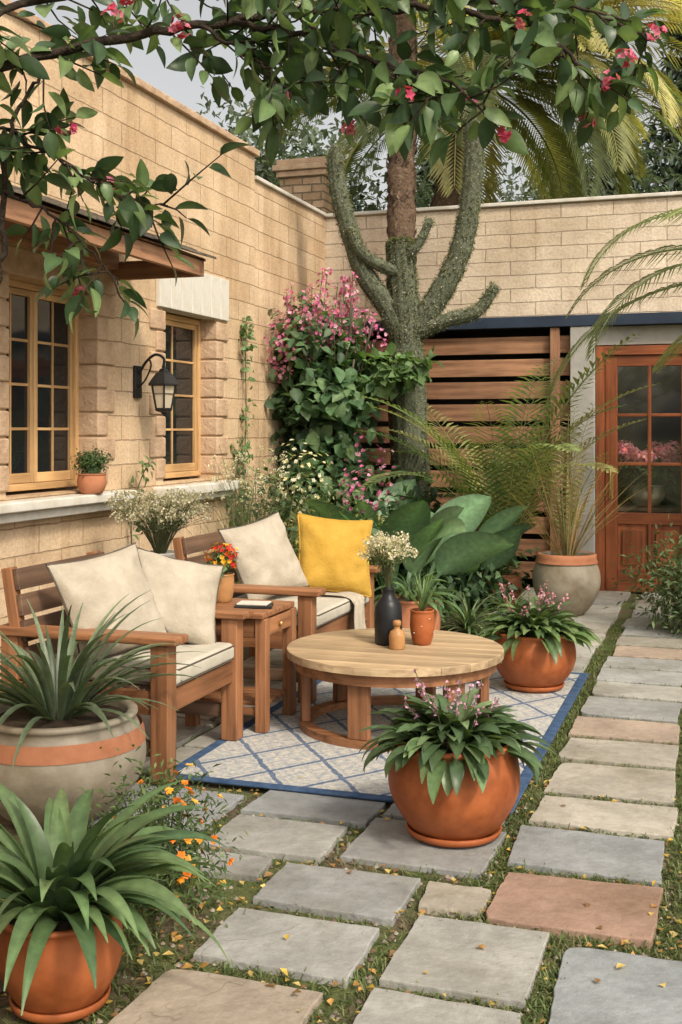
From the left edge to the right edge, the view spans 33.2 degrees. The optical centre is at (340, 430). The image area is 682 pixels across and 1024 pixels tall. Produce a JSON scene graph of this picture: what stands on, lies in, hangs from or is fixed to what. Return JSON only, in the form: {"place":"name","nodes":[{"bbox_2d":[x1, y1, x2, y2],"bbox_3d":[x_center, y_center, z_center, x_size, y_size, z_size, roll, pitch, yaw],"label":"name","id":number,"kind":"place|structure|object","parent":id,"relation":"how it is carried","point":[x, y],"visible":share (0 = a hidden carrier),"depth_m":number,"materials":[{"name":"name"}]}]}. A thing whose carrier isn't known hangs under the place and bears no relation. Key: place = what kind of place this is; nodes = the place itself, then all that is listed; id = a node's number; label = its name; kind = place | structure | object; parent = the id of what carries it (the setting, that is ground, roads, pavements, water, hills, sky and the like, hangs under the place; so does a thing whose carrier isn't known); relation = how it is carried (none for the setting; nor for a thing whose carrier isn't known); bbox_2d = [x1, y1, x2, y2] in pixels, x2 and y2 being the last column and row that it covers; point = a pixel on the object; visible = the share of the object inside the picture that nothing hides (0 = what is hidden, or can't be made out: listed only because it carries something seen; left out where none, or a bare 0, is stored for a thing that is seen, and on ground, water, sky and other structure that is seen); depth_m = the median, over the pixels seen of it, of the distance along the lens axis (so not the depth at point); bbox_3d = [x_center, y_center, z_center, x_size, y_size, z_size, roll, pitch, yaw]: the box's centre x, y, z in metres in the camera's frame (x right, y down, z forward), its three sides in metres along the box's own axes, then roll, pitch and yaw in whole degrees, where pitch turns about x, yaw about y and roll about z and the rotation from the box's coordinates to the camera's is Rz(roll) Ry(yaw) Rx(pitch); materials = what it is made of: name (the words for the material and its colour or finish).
{"place":"outdoors","nodes":[
{"label":"outdoors","id":0,"kind":"place"},
{"bbox_2d":[0,194,201,275],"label":"awning fascia","id":1,"kind":"structure","parent":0,"point":[21,213],"depth_m":5.92,"materials":[{"name":"wood"}]},
{"bbox_2d":[0,585,681,1023],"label":"ground","id":2,"kind":"structure","parent":0,"point":[248,891],"depth_m":3.39,"materials":[{"name":"plant"}]},
{"bbox_2d":[0,590,207,828],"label":"potted plant","id":3,"kind":"object","parent":2,"relation":"on","point":[60,724],"visible":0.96,"depth_m":4.12,"materials":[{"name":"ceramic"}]},
{"bbox_2d":[0,780,232,1023],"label":"potted dracaena","id":4,"kind":"object","parent":2,"relation":"on","point":[71,882],"visible":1,"depth_m":2.78,"materials":[{"name":"plant"}]},
{"bbox_2d":[0,475,254,683],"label":"wall","id":5,"kind":"structure","parent":2,"relation":"on","point":[31,542],"depth_m":6.74,"materials":[{"name":"stone"}]},
{"bbox_2d":[0,272,5,498],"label":"wall pier","id":6,"kind":"structure","parent":5,"relation":"on","point":[2,494],"depth_m":6.06,"materials":[{"name":"stone"}]},
{"bbox_2d":[0,14,254,326],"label":"wall","id":7,"kind":"structure","parent":6,"relation":"on","point":[132,125],"depth_m":7.74,"materials":[{"name":"brick"}]},
{"bbox_2d":[0,243,115,295],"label":"lintel","id":8,"kind":"structure","parent":7,"relation":"attached to","point":[25,263],"depth_m":6.31,"materials":[{"name":"stone"}]},
{"bbox_2d":[0,220,118,269],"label":"awning wall plate","id":9,"kind":"object","parent":7,"relation":"attached to","point":[109,260],"visible":0.51,"depth_m":6.49,"materials":[{"name":"wood"}]},
{"bbox_2d":[12,185,215,258],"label":"awning shingles","id":10,"kind":"object","parent":7,"relation":"attached to","point":[62,205],"visible":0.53,"depth_m":5.84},
{"bbox_2d":[0,0,259,156],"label":"coping","id":11,"kind":"object","parent":7,"relation":"on","point":[161,96],"visible":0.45,"depth_m":7.81,"materials":[{"name":"stone"}]},
{"bbox_2d":[112,257,203,279],"bbox_3d":[-1.131,-0.993,7.038,0.622,0.115,0.030,0,0,18],"label":"awning end board","id":12,"kind":"object","parent":7,"relation":"attached to","point":[135,270],"visible":0.66,"depth_m":7.05,"materials":[{"name":"wood"}]},
{"bbox_2d":[130,316,257,543],"bbox_3d":[-1.008,0.173,8.166,0.250,2.171,2.043,0,0,18],"label":"climbing vine","id":13,"kind":"object","parent":7,"relation":"attached to","point":[245,348],"visible":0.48,"depth_m":8.96,"materials":[{"name":"green plant"}]},
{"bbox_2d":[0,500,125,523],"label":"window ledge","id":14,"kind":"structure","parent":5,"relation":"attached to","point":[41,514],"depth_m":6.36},
{"bbox_2d":[0,490,136,514],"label":"window sill","id":15,"kind":"structure","parent":5,"relation":"on","point":[27,505],"depth_m":6.32,"materials":[{"name":"stone"}]},
{"bbox_2d":[27,291,33,482],"bbox_3d":[-1.786,-0.250,6.550,0.036,1.096,0.036,0,0,18],"label":"window mullion","id":16,"kind":"object","parent":15,"relation":"attached to","point":[30,383],"visible":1,"depth_m":6.53,"materials":[{"name":"brown wood"}]},
{"bbox_2d":[34,292,37,481],"bbox_3d":[-1.773,-0.250,6.588,0.036,1.096,0.036,0,0,18],"label":"casement","id":17,"kind":"object","parent":15,"relation":"attached to","point":[35,389],"visible":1,"depth_m":6.58,"materials":[{"name":"brown wood"}]},
{"bbox_2d":[6,294,67,483],"bbox_3d":[-1.785,-0.250,6.571,0.008,1.180,0.930,0,0,18],"label":"glass","id":18,"kind":"object","parent":15,"relation":"attached to","point":[18,393],"visible":0.44,"depth_m":6.68,"materials":[{"name":"black"}]},
{"bbox_2d":[68,319,73,479],"bbox_3d":[-1.651,-0.250,6.953,0.036,1.096,0.036,0,0,18],"label":"casement","id":19,"kind":"object","parent":15,"relation":"attached to","point":[71,396],"visible":0.66,"depth_m":6.94,"materials":[{"name":"brown wood"}]},
{"bbox_2d":[71,293,78,485],"bbox_3d":[-1.636,-0.250,6.990,0.060,1.180,0.040,0,0,18],"label":"window frame","id":20,"kind":"object","parent":15,"relation":"on","point":[76,387],"visible":0.3,"depth_m":6.97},
{"bbox_2d":[70,445,112,493],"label":"potted herb","id":21,"kind":"object","parent":15,"relation":"on","point":[91,479],"visible":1,"depth_m":6.70,"materials":[{"name":"ceramic"}]},
{"bbox_2d":[54,293,162,488],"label":"wall pier","id":22,"kind":"structure","parent":5,"relation":"on","point":[131,425],"depth_m":7.33,"materials":[{"name":"stone"}]},
{"bbox_2d":[78,413,107,435],"bbox_3d":[-1.527,-0.036,7.029,0.153,0.138,0.127,0,0,18],"label":"quoin","id":23,"kind":"object","parent":22,"relation":"attached to","point":[92,424],"visible":1,"depth_m":6.97,"materials":[{"name":"stone"}]},
{"bbox_2d":[78,365,107,388],"bbox_3d":[-1.527,-0.328,7.029,0.153,0.138,0.127,0,0,18],"label":"quoin","id":24,"kind":"object","parent":22,"relation":"attached to","point":[92,376],"visible":0.94,"depth_m":6.97,"materials":[{"name":"stone"}]},
{"bbox_2d":[78,317,107,340],"bbox_3d":[-1.527,-0.621,7.029,0.153,0.138,0.127,0,0,18],"label":"quoin","id":25,"kind":"object","parent":22,"relation":"attached to","point":[93,328],"visible":0.92,"depth_m":6.97,"materials":[{"name":"stone"}]},
{"bbox_2d":[78,389,114,411],"bbox_3d":[-1.514,-0.182,7.070,0.153,0.138,0.212,0,0,18],"label":"quoin","id":26,"kind":"object","parent":22,"relation":"attached to","point":[94,400],"visible":0.95,"depth_m":6.98,"materials":[{"name":"stone"}]},
{"bbox_2d":[78,341,114,365],"bbox_3d":[-1.514,-0.474,7.070,0.153,0.138,0.212,0,0,18],"label":"quoin","id":27,"kind":"object","parent":22,"relation":"attached to","point":[95,352],"visible":0.88,"depth_m":6.98,"materials":[{"name":"stone"}]},
{"bbox_2d":[78,437,114,459],"bbox_3d":[-1.514,0.111,7.070,0.153,0.138,0.212,0,0,18],"label":"quoin","id":28,"kind":"object","parent":22,"relation":"attached to","point":[107,444],"visible":0.67,"depth_m":6.98,"materials":[{"name":"stone"}]},
{"bbox_2d":[133,353,178,414],"bbox_3d":[-1.184,-0.299,7.377,0.311,0.398,0.194,0,0,18],"label":"wall lantern","id":29,"kind":"object","parent":22,"relation":"attached to","point":[163,383],"depth_m":7.32,"materials":[{"name":"black metal"}]},
{"bbox_2d":[153,480,238,496],"bbox_3d":[-1.091,0.415,8.210,0.280,0.070,1.160,0,0,18],"label":"window sill","id":30,"kind":"structure","parent":5,"relation":"on","point":[205,486],"depth_m":8.10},
{"bbox_2d":[163,325,192,471],"bbox_3d":[-1.227,-0.245,8.240,0.008,1.170,0.850,0,0,18],"label":"glass","id":31,"kind":"object","parent":30,"relation":"attached to","point":[183,406],"visible":0.21,"depth_m":8.39,"materials":[{"name":"black"}]},
{"bbox_2d":[193,326,196,469],"bbox_3d":[-1.105,-0.245,8.584,0.036,1.086,0.036,0,0,18],"label":"casement","id":32,"kind":"object","parent":30,"relation":"attached to","point":[195,396],"visible":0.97,"depth_m":8.57,"materials":[{"name":"brown wood"}]},
{"bbox_2d":[180,319,254,477],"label":"wall pier","id":33,"kind":"structure","parent":5,"relation":"on","point":[237,398],"depth_m":8.96,"materials":[{"name":"stone"}]},
{"bbox_2d":[200,398,227,416],"bbox_3d":[-0.968,-0.173,8.701,0.153,0.136,0.212,0,0,18],"label":"quoin","id":34,"kind":"object","parent":33,"relation":"attached to","point":[210,407],"visible":0.96,"depth_m":8.61,"materials":[{"name":"stone"}]},
{"bbox_2d":[79,734,247,943],"bbox_3d":[-0.529,1.244,3.407,0.498,0.664,0.590,0,0,43],"label":"marigold bush","id":35,"kind":"object","parent":2,"relation":"on","point":[168,882],"visible":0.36,"depth_m":3.39,"materials":[{"name":"green plant"}]},
{"bbox_2d":[255,181,324,531],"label":"side wall","id":36,"kind":"structure","parent":2,"relation":"on","point":[289,241],"depth_m":9.77,"materials":[{"name":"brick"}]},
{"bbox_2d":[272,156,333,213],"bbox_3d":[-0.325,-1.889,11.682,0.590,1.678,0.570,0,0,18],"label":"brick chimney","id":37,"kind":"object","parent":36,"relation":"on","point":[304,179],"visible":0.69,"depth_m":11.45,"materials":[{"name":"brick"}]},
{"bbox_2d":[196,48,387,209],"bbox_3d":[-1.272,-2.071,16.179,4.516,7.065,4.782,0,0,-31],"label":"background tree","id":38,"kind":"object","parent":2,"relation":"on","point":[305,136],"visible":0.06,"depth_m":15.83,"materials":[{"name":"green plant"}]},
{"bbox_2d":[87,782,549,1023],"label":"patio paving","id":39,"kind":"structure","parent":2,"relation":"on","point":[451,957],"depth_m":3.25,"materials":[{"name":"stone"}]},
{"bbox_2d":[357,667,560,847],"bbox_3d":[0.412,1.140,4.031,0.713,0.572,0.719,0,0,18],"label":"potted hosta","id":40,"kind":"object","parent":39,"relation":"on","point":[452,770],"visible":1,"depth_m":3.89,"materials":[{"name":"ceramic"}]},
{"bbox_2d":[255,144,386,211],"bbox_3d":[-0.554,-1.330,14.125,2.826,5.591,2.828,0,0,31],"label":"background tree","id":41,"kind":"object","parent":2,"relation":"on","point":[361,187],"visible":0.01,"depth_m":13.76,"materials":[{"name":"green plant"}]},
{"bbox_2d":[0,0,669,338],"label":"flowering tree","id":42,"kind":"object","parent":2,"relation":"on","point":[341,35],"visible":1,"depth_m":2.38,"materials":[{"name":"green plant"}]},
{"bbox_2d":[0,784,681,1023],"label":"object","id":43,"kind":"object","parent":2,"relation":"on","point":[370,977],"visible":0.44,"depth_m":3.35,"materials":[{"name":"plant"}]},
{"bbox_2d":[1,776,681,1022],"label":"fallen leaves","id":44,"kind":"object","parent":2,"relation":"on","point":[249,972],"visible":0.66,"depth_m":3.21,"materials":[{"name":"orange plant"}]},
{"bbox_2d":[243,591,494,660],"bbox_3d":[-0.332,1.444,7.440,1.850,0.001,6.700,0,0,18],"label":"planting bed","id":45,"kind":"object","parent":2,"relation":"on","point":[245,653],"depth_m":8.33,"materials":[{"name":"soil"}]},
{"bbox_2d":[171,444,400,583],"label":"ornamental grass","id":46,"kind":"object","parent":45,"relation":"on","point":[260,488],"depth_m":8.37,"materials":[{"name":"green plant"}]},
{"bbox_2d":[237,432,393,587],"bbox_3d":[-0.142,0.731,9.013,1.515,1.442,1.309,0,0,-13],"label":"flowering shrub","id":47,"kind":"object","parent":45,"relation":"on","point":[338,493],"visible":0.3,"depth_m":8.85,"materials":[{"name":"green plant"}]},
{"bbox_2d":[263,267,443,515],"bbox_3d":[-0.043,0.036,9.954,1.605,2.835,1.403,0,0,-9],"label":"bougainvillea","id":48,"kind":"object","parent":45,"relation":"on","point":[327,383],"visible":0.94,"depth_m":9.58,"materials":[{"name":"green plant"}]},
{"bbox_2d":[311,479,415,600],"bbox_3d":[0.222,0.933,9.122,0.673,1.037,1.371,0,0,18],"label":"bird of paradise plant","id":49,"kind":"object","parent":45,"relation":"on","point":[367,508],"visible":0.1,"depth_m":9.51,"materials":[{"name":"green plant"}]},
{"bbox_2d":[304,455,484,586],"bbox_3d":[0.451,0.889,9.704,1.804,1.346,1.201,0,0,18],"label":"flowering shrub","id":50,"kind":"object","parent":45,"relation":"on","point":[434,491],"visible":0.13,"depth_m":9.52,"materials":[{"name":"pink plant"}]},
{"bbox_2d":[287,494,513,600],"bbox_3d":[0.508,0.965,8.305,1.592,0.977,1.390,0,0,18],"label":"bird of paradise plant","id":51,"kind":"object","parent":45,"relation":"on","point":[447,538],"visible":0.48,"depth_m":8.02,"materials":[{"name":"green plant"}]},
{"bbox_2d":[325,108,501,576],"bbox_3d":[0.618,-0.661,9.923,1.538,4.244,0.410,0,0,0],"label":"cactus tree","id":52,"kind":"object","parent":45,"relation":"on","point":[409,320],"visible":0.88,"depth_m":9.81,"materials":[{"name":"green plant"}]},
{"bbox_2d":[374,547,539,621],"bbox_3d":[0.811,1.208,8.955,1.635,0.949,1.067,0,0,-9],"label":"shrub","id":53,"kind":"object","parent":45,"relation":"on","point":[473,594],"visible":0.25,"depth_m":8.94,"materials":[{"name":"green plant"}]},
{"bbox_2d":[399,506,536,610],"bbox_3d":[0.986,1.018,8.978,1.146,0.867,0.736,0,0,-10],"label":"bird of paradise plant","id":54,"kind":"object","parent":45,"relation":"on","point":[501,523],"visible":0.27,"depth_m":8.91,"materials":[{"name":"green plant"}]},
{"bbox_2d":[386,0,601,482],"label":"palm tree","id":55,"kind":"object","parent":45,"relation":"on","point":[401,175],"visible":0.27,"depth_m":10.17,"materials":[{"name":"brown plant"}]},
{"bbox_2d":[121,587,630,802],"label":"patio paving","id":56,"kind":"structure","parent":2,"relation":"on","point":[598,618],"depth_m":6.92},
{"bbox_2d":[0,550,253,784],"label":"wooden armchair","id":57,"kind":"object","parent":56,"relation":"on","point":[220,664],"visible":0.59,"depth_m":4.80,"materials":[{"name":"brown wood"}]},
{"bbox_2d":[45,542,167,663],"bbox_3d":[-0.997,0.746,4.931,0.469,0.469,0.191,-11,-17,-46],"label":"throw pillow","id":58,"kind":"object","parent":57,"relation":"on","point":[99,587],"visible":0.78,"depth_m":4.86,"materials":[{"name":"fabric"}]},
{"bbox_2d":[137,547,223,644],"bbox_3d":[-0.751,0.765,5.196,0.429,0.429,0.182,15,-35,-20],"label":"throw pillow","id":59,"kind":"object","parent":57,"relation":"on","point":[185,594],"visible":0.68,"depth_m":5.15,"materials":[{"name":"fabric"}]},
{"bbox_2d":[105,486,214,557],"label":"potted plant","id":60,"kind":"object","parent":56,"relation":"on","point":[158,530],"visible":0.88,"depth_m":6.62,"materials":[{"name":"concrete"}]},
{"bbox_2d":[176,669,588,814],"bbox_3d":[0.351,1.421,5.682,1.454,0.009,2.570,0,0,18],"label":"outdoor rug","id":61,"kind":"object","parent":56,"relation":"on","point":[285,753],"visible":0.3,"depth_m":5.04,"materials":[{"name":"fabric"}]},
{"bbox_2d":[185,598,295,732],"bbox_3d":[-0.492,1.135,5.589,0.450,0.562,0.428,0,0,18],"label":"side table","id":62,"kind":"object","parent":61,"relation":"on","point":[260,626],"visible":0.58,"depth_m":5.46,"materials":[{"name":"brown wood"}]},
{"bbox_2d":[204,542,238,602],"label":"potted flowers","id":63,"kind":"object","parent":62,"relation":"on","point":[226,591],"visible":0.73,"depth_m":5.66,"materials":[{"name":"ceramic"}]},
{"bbox_2d":[172,531,381,703],"bbox_3d":[-0.346,0.996,6.569,0.875,0.840,1.160,0,0,18],"label":"wooden loveseat","id":64,"kind":"object","parent":61,"relation":"on","point":[317,612],"visible":0.28,"depth_m":6.16,"materials":[{"name":"brown wood"}]},
{"bbox_2d":[218,511,309,599],"bbox_3d":[-0.435,0.731,6.514,0.479,0.479,0.192,-14,-13,-46],"label":"throw pillow","id":65,"kind":"object","parent":64,"relation":"on","point":[266,555],"visible":0.79,"depth_m":6.43,"materials":[{"name":"fabric"}]},
{"bbox_2d":[297,513,372,597],"bbox_3d":[-0.041,0.741,6.783,0.479,0.479,0.183,7,-20,-15],"label":"throw pillow","id":66,"kind":"object","parent":64,"relation":"on","point":[330,559],"visible":0.91,"depth_m":6.72,"materials":[{"name":"yellow fabric"}]},
{"bbox_2d":[322,591,365,628],"bbox_3d":[-0.111,1.079,6.670,0.498,0.284,0.280,0,0,18],"label":"throw blanket","id":67,"kind":"object","parent":64,"relation":"on","point":[357,599],"visible":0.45,"depth_m":6.60,"materials":[{"name":"fabric"}]},
{"bbox_2d":[287,628,503,750],"bbox_3d":[0.259,1.228,5.502,1.040,0.375,1.037,0,0,18],"label":"coffee table","id":68,"kind":"object","parent":61,"relation":"on","point":[353,666],"visible":0.77,"depth_m":5.24,"materials":[{"name":"brown wood"}]},
{"bbox_2d":[356,531,418,645],"bbox_3d":[0.219,0.766,5.590,0.270,0.550,0.308,0,0,33],"label":"flower vase","id":69,"kind":"object","parent":68,"relation":"on","point":[388,608],"visible":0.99,"depth_m":5.54,"materials":[{"name":"black ceramic"}]},
{"bbox_2d":[374,570,464,629],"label":"potted plant","id":70,"kind":"object","parent":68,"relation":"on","point":[406,601],"visible":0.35,"depth_m":7.43,"materials":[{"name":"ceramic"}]},
{"bbox_2d":[401,572,439,645],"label":"potted succulent","id":71,"kind":"object","parent":68,"relation":"on","point":[422,623],"visible":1,"depth_m":5.52,"materials":[{"name":"ceramic"}]},
{"bbox_2d":[476,580,604,692],"bbox_3d":[1.085,1.120,6.292,0.718,0.592,0.706,0,0,18],"label":"potted hosta","id":72,"kind":"object","parent":61,"relation":"on","point":[535,640],"visible":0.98,"depth_m":6.14,"materials":[{"name":"ceramic"}]},
{"bbox_2d":[477,403,665,615],"bbox_3d":[1.751,0.614,8.858,1.476,1.629,1.225,0,0,18],"label":"potted palm","id":73,"kind":"object","parent":56,"relation":"on","point":[572,569],"visible":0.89,"depth_m":8.76,"materials":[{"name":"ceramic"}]},
{"bbox_2d":[596,346,604,590],"bbox_3d":[2.330,0.350,10.250,0.075,2.200,0.120,0,0,18],"label":"frame","id":74,"kind":"object","parent":56,"relation":"on","point":[600,450],"visible":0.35,"depth_m":10.19,"materials":[{"name":"brown wood"}]},
{"bbox_2d":[605,356,617,590],"bbox_3d":[2.417,0.383,10.211,0.105,2.095,0.060,0,0,18],"label":"stile","id":75,"kind":"object","parent":56,"relation":"on","point":[611,451],"visible":0.94,"depth_m":10.18,"materials":[{"name":"brown wood"}]},
{"bbox_2d":[617,354,680,366],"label":"top rail","id":76,"kind":"object","parent":75,"relation":"attached to","point":[637,360],"visible":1,"depth_m":10.09,"materials":[{"name":"brown wood"}]},
{"bbox_2d":[354,144,548,209],"bbox_3d":[1.399,-1.525,16.975,4.038,5.979,4.126,0,0,18],"label":"background tree","id":77,"kind":"object","parent":2,"relation":"on","point":[428,195],"visible":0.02,"depth_m":16.51,"materials":[{"name":"green plant"}]},
{"bbox_2d":[354,327,569,578],"bbox_3d":[0.963,0.263,10.631,2.300,2.375,0.085,0,0,18],"label":"slatted fence","id":78,"kind":"object","parent":2,"relation":"on","point":[554,344],"visible":0.16,"depth_m":10.51,"materials":[{"name":"brown wood"}]},
{"bbox_2d":[354,329,569,584],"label":"recess wall","id":79,"kind":"structure","parent":2,"relation":"on","point":[491,334],"depth_m":10.85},
{"bbox_2d":[246,0,681,206],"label":"palm tree","id":80,"kind":"object","parent":2,"relation":"on","point":[448,181],"visible":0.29,"depth_m":12.88,"materials":[{"name":"green plant"}]},
{"bbox_2d":[255,176,681,512],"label":"garden wall","id":81,"kind":"structure","parent":2,"relation":"on","point":[666,395],"depth_m":11.94,"materials":[{"name":"white stone"}]},
{"bbox_2d":[440,592,503,635],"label":"spider plant","id":82,"kind":"object","parent":2,"relation":"on","point":[469,621],"visible":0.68,"depth_m":8.10,"materials":[{"name":"green plant"}]},
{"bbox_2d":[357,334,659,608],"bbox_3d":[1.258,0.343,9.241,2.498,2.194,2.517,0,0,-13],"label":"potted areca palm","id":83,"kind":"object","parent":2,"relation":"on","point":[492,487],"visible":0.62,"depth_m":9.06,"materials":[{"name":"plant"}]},
{"bbox_2d":[422,138,627,202],"bbox_3d":[2.632,-1.370,16.312,4.117,5.668,3.992,0,0,18],"label":"background tree","id":84,"kind":"object","parent":2,"relation":"on","point":[516,170],"visible":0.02,"depth_m":15.95,"materials":[{"name":"green plant"}]},
{"bbox_2d":[570,326,595,552],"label":"concrete column","id":85,"kind":"structure","parent":2,"relation":"on","point":[578,362],"depth_m":10.17,"materials":[{"name":"concrete"}]},
{"bbox_2d":[596,324,681,346],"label":"door lintel","id":86,"kind":"structure","parent":85,"relation":"attached to","point":[657,334],"depth_m":10.10,"materials":[{"name":"concrete"}]},
{"bbox_2d":[545,207,681,406],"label":"palm tree","id":87,"kind":"object","parent":2,"relation":"on","point":[672,213],"visible":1,"depth_m":8.10,"materials":[{"name":"green plant"}]},
{"bbox_2d":[551,128,681,196],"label":"background tree","id":88,"kind":"object","parent":2,"relation":"on","point":[647,182],"visible":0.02,"depth_m":14.42,"materials":[{"name":"green plant"}]},
{"bbox_2d":[570,86,663,195],"bbox_3d":[3.975,-1.970,16.870,3.348,6.841,3.399,0,0,-14],"label":"pine tree","id":89,"kind":"object","parent":2,"relation":"on","point":[631,173],"visible":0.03,"depth_m":16.65,"materials":[{"name":"green plant"}]},
{"bbox_2d":[603,512,681,638],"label":"fern bush","id":90,"kind":"object","parent":2,"relation":"on","point":[667,590],"visible":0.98,"depth_m":8.15,"materials":[{"name":"green plant"}]},
{"bbox_2d":[636,1,681,192],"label":"pine tree","id":91,"kind":"object","parent":2,"relation":"on","point":[672,73],"visible":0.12,"depth_m":17.21,"materials":[{"name":"green plant"}]},
{"bbox_2d":[11,0,681,209],"label":"sky","id":92,"kind":"structure","parent":0,"point":[149,68],"materials":[{"name":"white"}]},
{"bbox_2d":[486,592,681,1023],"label":"stone path","id":93,"kind":"structure","parent":0,"point":[632,991],"depth_m":3.95,"materials":[{"name":"stone"}]},
{"bbox_2d":[604,345,681,355],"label":"door frame","id":94,"kind":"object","parent":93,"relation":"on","point":[645,350],"depth_m":10.08,"materials":[{"name":"brown wood"}]},
{"bbox_2d":[617,571,679,592],"bbox_3d":[2.725,1.340,10.107,0.545,0.180,0.060,0,0,18],"label":"bottom rail","id":95,"kind":"object","parent":93,"relation":"on","point":[622,586],"visible":0.47,"depth_m":10.12,"materials":[{"name":"brown wood"}]},
{"bbox_2d":[618,524,647,571],"bbox_3d":[2.591,1.040,10.155,0.260,0.420,0.025,0,0,18],"label":"panel","id":96,"kind":"object","parent":95,"relation":"on","point":[643,527],"visible":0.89,"depth_m":10.14,"materials":[{"name":"brown wood"}]},
{"bbox_2d":[622,529,642,565],"bbox_3d":[2.584,1.040,10.135,0.180,0.320,0.015,0,0,18],"label":"panel raised","id":97,"kind":"object","parent":96,"relation":"attached to","point":[635,539],"visible":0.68,"depth_m":10.13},
{"bbox_2d":[648,525,650,571],"bbox_3d":[2.728,1.040,10.107,0.030,0.420,0.060,0,0,18],"label":"panel","id":98,"kind":"object","parent":95,"relation":"on","point":[649,537],"visible":0.63,"depth_m":10.08,"materials":[{"name":"brown wood"}]},
{"bbox_2d":[617,512,680,524],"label":"rail","id":99,"kind":"object","parent":98,"relation":"on","point":[642,518],"visible":1,"depth_m":10.08,"materials":[{"name":"brown wood"}]},
{"bbox_2d":[648,366,650,512],"bbox_3d":[2.728,0.080,10.107,0.030,1.300,0.060,0,0,18],"label":"mullion","id":100,"kind":"object","parent":99,"relation":"on","point":[649,439],"visible":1,"depth_m":10.08,"materials":[{"name":"brown wood"}]},
{"bbox_2d":[618,505,680,513],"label":"console table","id":101,"kind":"object","parent":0,"point":[659,508],"visible":0.12,"depth_m":10.27,"materials":[{"name":"brown wood"}]},
{"bbox_2d":[618,440,680,506],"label":"potted hydrangea","id":102,"kind":"object","parent":101,"relation":"on","point":[660,478],"visible":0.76,"depth_m":10.27,"materials":[{"name":"plant"}]},
{"bbox_3d":[6.193,0.261,9.054,6.000,2.378,0.298,0,0,19],"label":"back wall","id":103,"kind":"object","parent":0,"visible":0},
{"bbox_2d":[362,312,681,334],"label":"steel beam","id":104,"kind":"structure","parent":103,"relation":"on","point":[559,321],"depth_m":10.25,"materials":[{"name":"metal"}]},
{"bbox_2d":[325,196,681,321],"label":"back wall","id":105,"kind":"structure","parent":104,"relation":"on","point":[532,260],"depth_m":10.35,"materials":[{"name":"brick"}]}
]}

